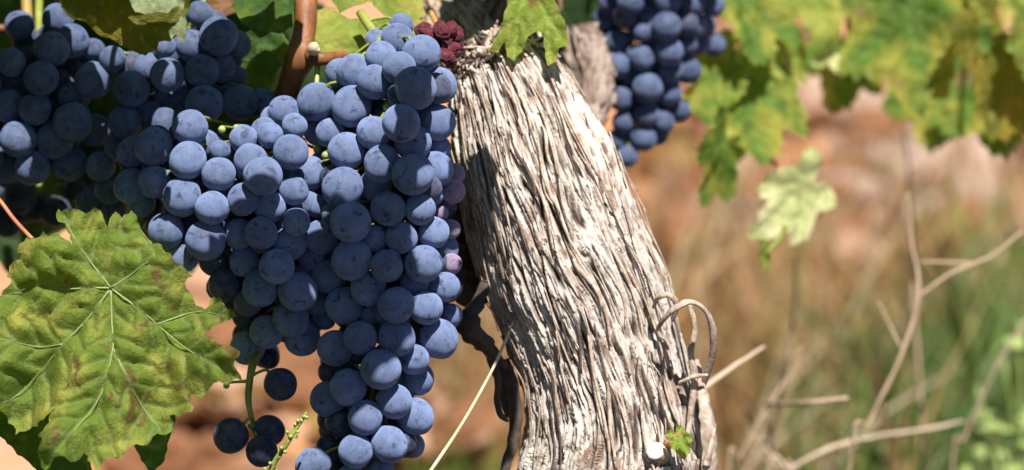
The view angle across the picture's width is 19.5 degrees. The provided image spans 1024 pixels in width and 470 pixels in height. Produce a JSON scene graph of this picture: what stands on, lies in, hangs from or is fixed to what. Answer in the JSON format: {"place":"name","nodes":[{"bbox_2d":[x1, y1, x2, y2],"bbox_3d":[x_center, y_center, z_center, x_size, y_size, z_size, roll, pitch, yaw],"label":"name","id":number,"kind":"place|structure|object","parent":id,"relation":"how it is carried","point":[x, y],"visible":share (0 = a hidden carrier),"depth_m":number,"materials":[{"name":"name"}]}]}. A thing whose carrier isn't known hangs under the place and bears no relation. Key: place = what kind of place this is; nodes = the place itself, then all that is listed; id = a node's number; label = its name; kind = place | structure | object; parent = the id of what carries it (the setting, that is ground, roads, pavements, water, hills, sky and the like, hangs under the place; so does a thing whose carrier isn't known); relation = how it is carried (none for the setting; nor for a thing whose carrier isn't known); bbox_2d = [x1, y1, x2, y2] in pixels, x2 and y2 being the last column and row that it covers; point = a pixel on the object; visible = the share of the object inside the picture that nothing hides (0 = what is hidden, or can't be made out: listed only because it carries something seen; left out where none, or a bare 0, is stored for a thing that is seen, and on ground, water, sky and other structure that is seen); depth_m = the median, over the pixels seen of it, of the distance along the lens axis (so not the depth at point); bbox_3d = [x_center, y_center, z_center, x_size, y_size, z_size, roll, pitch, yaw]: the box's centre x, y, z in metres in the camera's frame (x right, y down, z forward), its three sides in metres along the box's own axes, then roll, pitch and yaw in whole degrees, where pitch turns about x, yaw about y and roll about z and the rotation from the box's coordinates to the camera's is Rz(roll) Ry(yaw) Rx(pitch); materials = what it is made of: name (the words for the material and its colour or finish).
{"place":"outdoors","nodes":[
{"label":"outdoors","id":0,"kind":"place"},
{"bbox_2d":[21,0,32,16],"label":"vine cane","id":1,"kind":"object","parent":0,"point":[26,6],"visible":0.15,"depth_m":1.20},
{"bbox_2d":[0,0,111,184],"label":"grape bunch","id":2,"kind":"object","parent":1,"relation":"attached to","point":[54,54],"visible":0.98,"depth_m":1.15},
{"bbox_2d":[0,178,87,237],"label":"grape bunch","id":3,"kind":"object","parent":2,"relation":"attached to","point":[25,203],"visible":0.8,"depth_m":1.22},
{"bbox_2d":[75,0,275,222],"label":"grape bunch","id":4,"kind":"object","parent":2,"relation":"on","point":[202,71],"visible":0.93,"depth_m":1.14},
{"bbox_2d":[206,0,235,15],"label":"vine leaf","id":5,"kind":"object","parent":4,"relation":"attached to","point":[224,7],"visible":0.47,"depth_m":1.19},
{"bbox_2d":[241,31,289,88],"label":"vine leaf","id":6,"kind":"object","parent":4,"relation":"attached to","point":[263,60],"visible":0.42,"depth_m":1.18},
{"bbox_2d":[267,0,347,156],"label":"vine cane","id":7,"kind":"object","parent":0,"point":[304,56],"visible":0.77,"depth_m":1.14,"materials":[{"name":"brown plant"}]},
{"bbox_2d":[231,0,294,37],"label":"vine leaf","id":8,"kind":"object","parent":7,"relation":"attached to","point":[261,18],"visible":1,"depth_m":1.15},
{"bbox_2d":[0,0,1023,469],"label":"ground","id":9,"kind":"structure","parent":0,"point":[196,282],"depth_m":2.74,"materials":[{"name":"orange soil"}]},
{"bbox_2d":[99,428,199,469],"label":"soil clod","id":10,"kind":"object","parent":9,"relation":"on","point":[183,451],"visible":0.47,"depth_m":2.16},
{"bbox_2d":[173,395,206,432],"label":"soil clod","id":11,"kind":"object","parent":9,"relation":"on","point":[189,422],"visible":0.06,"depth_m":2.26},
{"bbox_2d":[196,430,242,462],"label":"soil clod","id":12,"kind":"object","parent":9,"relation":"on","point":[210,452],"visible":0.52,"depth_m":2.20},
{"bbox_2d":[190,383,264,403],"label":"fallen leaf","id":13,"kind":"object","parent":9,"relation":"on","point":[218,393],"visible":0.32,"depth_m":2.27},
{"bbox_2d":[199,363,279,409],"bbox_3d":[-0.219,0.117,2.294,0.098,0.021,0.092,4,20,20],"label":"rock","id":14,"kind":"object","parent":13,"relation":"on","point":[234,400],"visible":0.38,"depth_m":2.29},
{"bbox_2d":[202,405,262,431],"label":"soil clod","id":15,"kind":"object","parent":9,"relation":"on","point":[241,414],"visible":0.28,"depth_m":2.26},
{"bbox_2d":[191,402,291,435],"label":"fallen leaf","id":16,"kind":"object","parent":9,"relation":"on","point":[215,416],"visible":0.38,"depth_m":2.22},
{"bbox_2d":[204,319,282,346],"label":"soil clod","id":17,"kind":"object","parent":9,"relation":"on","point":[220,333],"visible":0.02,"depth_m":2.41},
{"bbox_2d":[256,343,319,406],"bbox_3d":[-0.163,0.116,2.338,0.085,0.058,0.087,9,15,38],"label":"soil clod","id":18,"kind":"object","parent":9,"relation":"on","point":[296,365],"visible":0.12,"depth_m":2.31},
{"bbox_2d":[268,370,321,415],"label":"rock","id":19,"kind":"object","parent":9,"relation":"on","point":[308,381],"visible":0.28,"depth_m":2.28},
{"bbox_2d":[303,409,318,432],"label":"fallen leaf","id":20,"kind":"object","parent":9,"relation":"on","point":[312,426],"visible":0.16,"depth_m":2.22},
{"bbox_2d":[414,394,464,408],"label":"fallen leaf","id":21,"kind":"object","parent":9,"relation":"on","point":[429,400],"visible":0.1,"depth_m":2.19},
{"bbox_2d":[426,389,460,425],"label":"fallen leaf","id":22,"kind":"object","parent":9,"relation":"on","point":[438,420],"visible":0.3,"depth_m":2.17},
{"bbox_2d":[412,403,493,459],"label":"fallen leaf","id":23,"kind":"object","parent":9,"relation":"on","point":[427,454],"visible":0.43,"depth_m":2.12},
{"bbox_2d":[433,375,474,398],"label":"soil clod","id":24,"kind":"object","parent":9,"relation":"on","point":[449,391],"visible":0.12,"depth_m":2.29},
{"bbox_2d":[424,397,525,469],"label":"rock","id":25,"kind":"object","parent":9,"relation":"on","point":[488,418],"visible":0.53,"depth_m":2.14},
{"bbox_2d":[448,363,524,415],"bbox_3d":[-0.006,0.128,2.320,0.090,0.060,0.088,11,16,42],"label":"soil clod","id":26,"kind":"object","parent":9,"relation":"on","point":[486,370],"visible":0.03,"depth_m":2.30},
{"bbox_2d":[420,0,717,469],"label":"grape vine trunk","id":27,"kind":"object","parent":9,"relation":"on","point":[564,271],"visible":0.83,"depth_m":1.13,"materials":[{"name":"grey plant"}]},
{"bbox_2d":[283,2,334,120],"bbox_3d":[-0.117,-0.067,1.319,0.092,0.090,0.023,0,12,1],"label":"vine leaf","id":28,"kind":"object","parent":27,"relation":"attached to","point":[288,33],"visible":0.02,"depth_m":1.32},
{"bbox_2d":[332,0,425,18],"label":"vine leaf","id":29,"kind":"object","parent":27,"relation":"attached to","point":[413,9],"visible":0.81,"depth_m":1.16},
{"bbox_2d":[295,9,465,469],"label":"grape bunch","id":30,"kind":"object","parent":27,"relation":"hanging from","point":[387,278],"visible":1,"depth_m":1.10,"materials":[{"name":"food"}]},
{"bbox_2d":[113,67,334,368],"bbox_3d":[-0.105,-0.002,1.131,0.089,0.112,0.085,0,12,0],"label":"grape bunch","id":31,"kind":"object","parent":30,"relation":"attached to","point":[230,213],"visible":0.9,"depth_m":1.10,"materials":[{"name":"food"}]},
{"bbox_2d":[0,196,242,469],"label":"vine leaf","id":32,"kind":"object","parent":31,"relation":"attached to","point":[108,349],"visible":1,"depth_m":1.08,"materials":[{"name":"plant"}]},
{"bbox_2d":[0,198,32,238],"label":"tendril","id":33,"kind":"object","parent":32,"relation":"attached to","point":[16,222],"visible":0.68,"depth_m":1.13},
{"bbox_2d":[0,409,91,469],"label":"vine leaf","id":34,"kind":"object","parent":32,"relation":"hanging from","point":[24,444],"visible":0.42,"depth_m":1.10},
{"bbox_2d":[134,415,175,469],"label":"vine leaf","id":35,"kind":"object","parent":32,"relation":"attached to","point":[152,453],"visible":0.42,"depth_m":1.10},
{"bbox_2d":[213,351,296,466],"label":"loose grapes","id":36,"kind":"object","parent":31,"relation":"hanging from","point":[231,435],"visible":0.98,"depth_m":1.10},
{"bbox_2d":[315,6,428,56],"bbox_3d":[-0.055,-0.074,1.141,0.047,0.004,0.033,0,55,0],"label":"vine leaf","id":37,"kind":"object","parent":30,"relation":"attached to","point":[335,30],"visible":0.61,"depth_m":1.14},
{"bbox_2d":[414,10,463,68],"bbox_3d":[-0.028,-0.075,1.141,0.019,0.018,0.042,0,12,0],"label":"dried grape bunch","id":38,"kind":"object","parent":30,"relation":"attached to","point":[448,37],"visible":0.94,"depth_m":1.12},
{"bbox_2d":[489,0,568,65],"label":"vine leaf","id":39,"kind":"object","parent":27,"relation":"on","point":[523,20],"visible":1,"depth_m":1.14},
{"bbox_2d":[561,0,600,31],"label":"vine leaf","id":40,"kind":"object","parent":27,"relation":"attached to","point":[575,12],"visible":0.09,"depth_m":1.33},
{"bbox_2d":[593,0,725,166],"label":"grape bunch","id":41,"kind":"object","parent":27,"relation":"hanging from","point":[657,65],"visible":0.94,"depth_m":1.29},
{"bbox_2d":[663,424,692,453],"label":"vine leaf","id":42,"kind":"object","parent":27,"relation":"attached to","point":[676,441],"visible":1,"depth_m":1.11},
{"bbox_2d":[639,206,668,246],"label":"rock","id":43,"kind":"object","parent":9,"relation":"on","point":[657,228],"visible":0.14,"depth_m":2.73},
{"bbox_2d":[626,145,682,181],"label":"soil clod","id":44,"kind":"object","parent":9,"relation":"on","point":[637,165],"visible":0.16,"depth_m":3.29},
{"bbox_2d":[638,142,696,166],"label":"rock","id":45,"kind":"object","parent":9,"relation":"on","point":[688,152],"visible":0.44,"depth_m":3.32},
{"bbox_2d":[647,183,697,205],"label":"rock","id":46,"kind":"object","parent":9,"relation":"on","point":[684,190],"visible":0.16,"depth_m":3.06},
{"bbox_2d":[662,159,701,193],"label":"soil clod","id":47,"kind":"object","parent":9,"relation":"on","point":[695,172],"visible":0.21,"depth_m":3.15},
{"bbox_2d":[669,114,704,135],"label":"rock","id":48,"kind":"object","parent":9,"relation":"on","point":[696,121],"visible":0.36,"depth_m":3.44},
{"bbox_2d":[646,201,732,271],"bbox_3d":[0.151,0.006,2.782,0.104,0.076,0.098,7,14,30],"label":"soil clod","id":49,"kind":"object","parent":9,"relation":"on","point":[683,213],"visible":0.27,"depth_m":2.75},
{"bbox_2d":[397,139,1023,469],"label":"grass","id":50,"kind":"structure","parent":9,"relation":"on","point":[985,338],"depth_m":2.08,"materials":[{"name":"plant"}]},
{"bbox_2d":[706,345,764,388],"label":"dry stalk","id":51,"kind":"object","parent":9,"relation":"on","point":[724,373],"visible":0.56,"depth_m":1.31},
{"bbox_2d":[735,191,764,215],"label":"rock","id":52,"kind":"object","parent":9,"relation":"on","point":[758,203],"visible":0.27,"depth_m":3.01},
{"bbox_2d":[740,175,766,200],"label":"rock","id":53,"kind":"object","parent":9,"relation":"on","point":[752,186],"visible":0.16,"depth_m":3.01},
{"bbox_2d":[744,153,776,178],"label":"rock","id":54,"kind":"object","parent":9,"relation":"on","point":[752,162],"visible":0.06,"depth_m":3.25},
{"bbox_2d":[745,411,792,469],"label":"dry stalk","id":55,"kind":"object","parent":9,"relation":"on","point":[775,463],"visible":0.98,"depth_m":1.45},
{"bbox_2d":[767,257,797,467],"bbox_3d":[0.140,0.159,1.567,0.004,0.296,0.033,8,14,33],"label":"dry stalk","id":56,"kind":"object","parent":9,"relation":"on","point":[775,416],"visible":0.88,"depth_m":1.55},
{"bbox_2d":[727,347,847,469],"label":"dry stalk","id":57,"kind":"object","parent":9,"relation":"on","point":[771,402],"visible":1,"depth_m":1.43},
{"bbox_2d":[797,73,822,99],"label":"stone","id":58,"kind":"object","parent":9,"relation":"on","point":[811,90],"visible":0.06,"depth_m":3.71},
{"bbox_2d":[805,105,830,124],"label":"rock","id":59,"kind":"object","parent":9,"relation":"on","point":[821,111],"visible":0.2,"depth_m":3.45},
{"bbox_2d":[804,114,839,130],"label":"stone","id":60,"kind":"object","parent":9,"relation":"on","point":[817,126],"visible":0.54,"depth_m":3.50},
{"bbox_2d":[785,214,872,262],"bbox_3d":[0.303,0.011,2.833,0.088,0.067,0.083,-9,15,-37],"label":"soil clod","id":61,"kind":"object","parent":9,"relation":"on","point":[845,227],"visible":0.19,"depth_m":2.81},
{"bbox_2d":[800,95,860,119],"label":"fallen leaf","id":62,"kind":"object","parent":9,"relation":"on","point":[853,112],"visible":0.53,"depth_m":3.50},
{"bbox_2d":[821,178,857,208],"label":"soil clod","id":63,"kind":"object","parent":9,"relation":"on","point":[840,187],"visible":0.34,"depth_m":3.04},
{"bbox_2d":[819,154,860,175],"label":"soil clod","id":64,"kind":"object","parent":9,"relation":"on","point":[836,161],"visible":0.25,"depth_m":3.21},
{"bbox_2d":[813,282,883,312],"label":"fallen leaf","id":65,"kind":"object","parent":9,"relation":"on","point":[831,289],"visible":0.17,"depth_m":2.62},
{"bbox_2d":[832,124,871,154],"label":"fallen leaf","id":66,"kind":"object","parent":9,"relation":"on","point":[840,130],"visible":0.61,"depth_m":3.36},
{"bbox_2d":[822,171,882,206],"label":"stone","id":67,"kind":"object","parent":9,"relation":"on","point":[871,188],"visible":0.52,"depth_m":3.07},
{"bbox_2d":[824,135,883,158],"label":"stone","id":68,"kind":"object","parent":9,"relation":"on","point":[836,149],"visible":0.27,"depth_m":3.40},
{"bbox_2d":[818,227,900,263],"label":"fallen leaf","id":69,"kind":"object","parent":9,"relation":"on","point":[849,234],"visible":0.35,"depth_m":2.76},
{"bbox_2d":[767,420,964,469],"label":"dry stalk","id":70,"kind":"object","parent":9,"relation":"on","point":[783,465],"visible":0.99,"depth_m":1.44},
{"bbox_2d":[845,122,890,146],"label":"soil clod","id":71,"kind":"object","parent":9,"relation":"on","point":[867,133],"visible":0.36,"depth_m":3.43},
{"bbox_2d":[840,157,899,169],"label":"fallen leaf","id":72,"kind":"object","parent":9,"relation":"on","point":[857,163],"visible":0.8,"depth_m":3.15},
{"bbox_2d":[858,89,885,105],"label":"stone","id":73,"kind":"object","parent":9,"relation":"on","point":[865,98],"visible":0.06,"depth_m":3.58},
{"bbox_2d":[844,104,913,138],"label":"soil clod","id":74,"kind":"object","parent":9,"relation":"on","point":[873,113],"visible":0.38,"depth_m":3.48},
{"bbox_2d":[860,147,913,187],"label":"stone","id":75,"kind":"object","parent":9,"relation":"on","point":[885,152],"visible":0.35,"depth_m":3.17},
{"bbox_2d":[889,134,920,150],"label":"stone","id":76,"kind":"object","parent":9,"relation":"on","point":[914,145],"visible":0.16,"depth_m":3.40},
{"bbox_2d":[903,128,924,469],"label":"dry stalk","id":77,"kind":"object","parent":9,"relation":"on","point":[916,337],"visible":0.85,"depth_m":1.60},
{"bbox_2d":[896,195,938,228],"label":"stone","id":78,"kind":"object","parent":9,"relation":"on","point":[934,199],"visible":0.11,"depth_m":3.01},
{"bbox_2d":[879,244,963,285],"bbox_3d":[0.368,0.040,2.687,0.091,0.067,0.086,-4,13,-20],"label":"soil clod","id":79,"kind":"object","parent":9,"relation":"on","point":[902,252],"visible":0.09,"depth_m":2.67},
{"bbox_2d":[848,193,1022,469],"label":"dry stalk","id":80,"kind":"object","parent":9,"relation":"on","point":[919,294],"visible":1,"depth_m":1.37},
{"bbox_2d":[915,229,960,250],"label":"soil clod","id":81,"kind":"object","parent":9,"relation":"on","point":[919,232],"visible":0.2,"depth_m":2.80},
{"bbox_2d":[918,160,959,191],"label":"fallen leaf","id":82,"kind":"object","parent":9,"relation":"on","point":[924,166],"visible":0.41,"depth_m":3.08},
{"bbox_2d":[908,145,981,182],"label":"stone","id":83,"kind":"object","parent":9,"relation":"on","point":[920,153],"visible":0.23,"depth_m":3.17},
{"bbox_2d":[925,195,996,240],"bbox_3d":[0.445,-0.006,2.909,0.083,0.064,0.088,6,14,27],"label":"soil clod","id":84,"kind":"object","parent":9,"relation":"on","point":[969,202],"visible":0.16,"depth_m":2.90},
{"bbox_2d":[920,134,1011,172],"bbox_3d":[0.497,-0.082,3.263,0.105,0.069,0.119,3,12,14],"label":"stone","id":85,"kind":"object","parent":9,"relation":"on","point":[988,163],"visible":0.13,"depth_m":3.22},
{"bbox_2d":[919,204,1015,245],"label":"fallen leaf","id":86,"kind":"object","parent":9,"relation":"on","point":[969,215],"visible":0.44,"depth_m":2.84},
{"bbox_2d":[944,171,1018,202],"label":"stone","id":87,"kind":"object","parent":9,"relation":"on","point":[964,177],"visible":0.23,"depth_m":3.09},
{"bbox_2d":[951,321,1023,469],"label":"dry stalk","id":88,"kind":"object","parent":9,"relation":"on","point":[983,394],"visible":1,"depth_m":1.50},
{"bbox_2d":[962,308,1023,469],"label":"weed plant","id":89,"kind":"object","parent":9,"relation":"on","point":[986,428],"visible":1,"depth_m":1.66,"materials":[{"name":"green plant"}]},
{"bbox_2d":[1005,165,1023,184],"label":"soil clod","id":90,"kind":"object","parent":9,"relation":"on","point":[1018,170],"visible":0.15,"depth_m":3.20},
{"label":"leafy shoot","id":91,"kind":"object","parent":9,"relation":"on","visible":0},
{"bbox_2d":[263,412,308,469],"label":"flower stalk","id":92,"kind":"object","parent":91,"relation":"on","point":[291,435],"visible":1,"depth_m":1.09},
{"bbox_2d":[429,322,512,469],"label":"dry straw","id":93,"kind":"object","parent":91,"relation":"on","point":[444,450],"visible":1,"depth_m":1.10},
{"bbox_2d":[696,106,746,207],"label":"vine leaf","id":94,"kind":"object","parent":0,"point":[721,153],"visible":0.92,"depth_m":1.34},
{"bbox_2d":[681,28,763,114],"bbox_3d":[0.100,-0.075,1.385,0.052,0.058,0.033,44,4,35],"label":"vine leaf","id":95,"kind":"object","parent":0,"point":[730,87],"visible":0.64,"depth_m":1.37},
{"bbox_2d":[427,84,1023,469],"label":"dry grass","id":96,"kind":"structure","parent":0,"point":[729,409],"depth_m":2.33,"materials":[{"name":"plant"}]},
{"bbox_2d":[720,0,802,66],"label":"vine leaf","id":97,"kind":"object","parent":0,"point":[778,23],"visible":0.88,"depth_m":1.37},
{"bbox_2d":[752,0,808,94],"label":"vine leaf","id":98,"kind":"object","parent":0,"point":[791,58],"visible":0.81,"depth_m":1.40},
{"bbox_2d":[748,147,836,246],"bbox_3d":[0.130,-0.029,1.389,0.042,0.058,0.096,1,12,2],"label":"vine leaf","id":99,"kind":"object","parent":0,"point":[796,201],"visible":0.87,"depth_m":1.36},
{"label":"leafy shoot","id":100,"kind":"object","parent":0,"visible":0},
{"bbox_2d":[0,0,119,109],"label":"vine leaf","id":101,"kind":"object","parent":100,"relation":"hanging from","point":[7,7],"visible":0.06,"depth_m":1.27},
{"bbox_2d":[59,0,190,55],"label":"vine leaf","id":102,"kind":"object","parent":100,"relation":"hanging from","point":[123,23],"visible":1,"depth_m":1.07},
{"bbox_2d":[130,0,186,42],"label":"vine leaf","id":103,"kind":"object","parent":100,"relation":"hanging from","point":[179,29],"visible":1,"depth_m":1.05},
{"bbox_2d":[94,0,256,174],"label":"vine leaf","id":104,"kind":"object","parent":100,"relation":"hanging from","point":[110,103],"visible":0.05,"depth_m":1.29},
{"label":"leafy shoot","id":105,"kind":"object","parent":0,"visible":0},
{"bbox_2d":[0,109,94,272],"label":"vine leaf","id":106,"kind":"object","parent":105,"relation":"hanging from","point":[9,255],"visible":0.12,"depth_m":1.30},
{"bbox_2d":[688,55,808,166],"bbox_3d":[0.118,-0.065,1.394,0.051,0.051,0.116,5,13,22],"label":"vine leaf","id":107,"kind":"object","parent":105,"relation":"hanging from","point":[762,113],"visible":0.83,"depth_m":1.37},
{"bbox_2d":[759,224,787,269],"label":"vine leaf","id":108,"kind":"object","parent":105,"relation":"hanging from","point":[767,248],"visible":1,"depth_m":1.30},
{"bbox_2d":[785,0,858,39],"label":"vine leaf","id":109,"kind":"object","parent":105,"relation":"hanging from","point":[822,18],"visible":0.8,"depth_m":1.41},
{"bbox_2d":[803,26,885,112],"bbox_3d":[0.164,-0.093,1.482,0.052,0.062,0.026,-3,12,-12],"label":"vine leaf","id":110,"kind":"object","parent":105,"relation":"hanging from","point":[840,93],"visible":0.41,"depth_m":1.48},
{"bbox_2d":[844,16,852,37],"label":"vine leaf","id":111,"kind":"object","parent":105,"relation":"attached to","point":[848,23],"visible":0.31,"depth_m":1.42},
{"bbox_2d":[809,32,847,72],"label":"vine leaf","id":112,"kind":"object","parent":111,"relation":"attached to","point":[831,57],"visible":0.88,"depth_m":1.41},
{"bbox_2d":[837,0,996,118],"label":"vine leaf","id":113,"kind":"object","parent":105,"relation":"hanging from","point":[906,47],"visible":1,"depth_m":1.39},
{"bbox_2d":[881,57,963,155],"bbox_3d":[0.214,-0.082,1.493,0.036,0.081,0.055,-9,15,-37],"label":"vine leaf","id":114,"kind":"object","parent":105,"relation":"hanging from","point":[927,130],"visible":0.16,"depth_m":1.50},
{"bbox_2d":[939,67,1023,161],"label":"vine leaf","id":115,"kind":"object","parent":105,"relation":"hanging from","point":[958,119],"visible":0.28,"depth_m":1.46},
{"bbox_2d":[942,0,1023,142],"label":"vine leaf","id":116,"kind":"object","parent":105,"relation":"hanging from","point":[999,92],"visible":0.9,"depth_m":1.38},
{"bbox_2d":[1005,0,1023,77],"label":"vine leaf","id":117,"kind":"object","parent":116,"relation":"attached to","point":[1014,43],"visible":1,"depth_m":1.37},
{"bbox_2d":[999,0,1012,24],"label":"vine leaf","id":118,"kind":"object","parent":105,"relation":"attached to","point":[1006,12],"visible":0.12,"depth_m":1.51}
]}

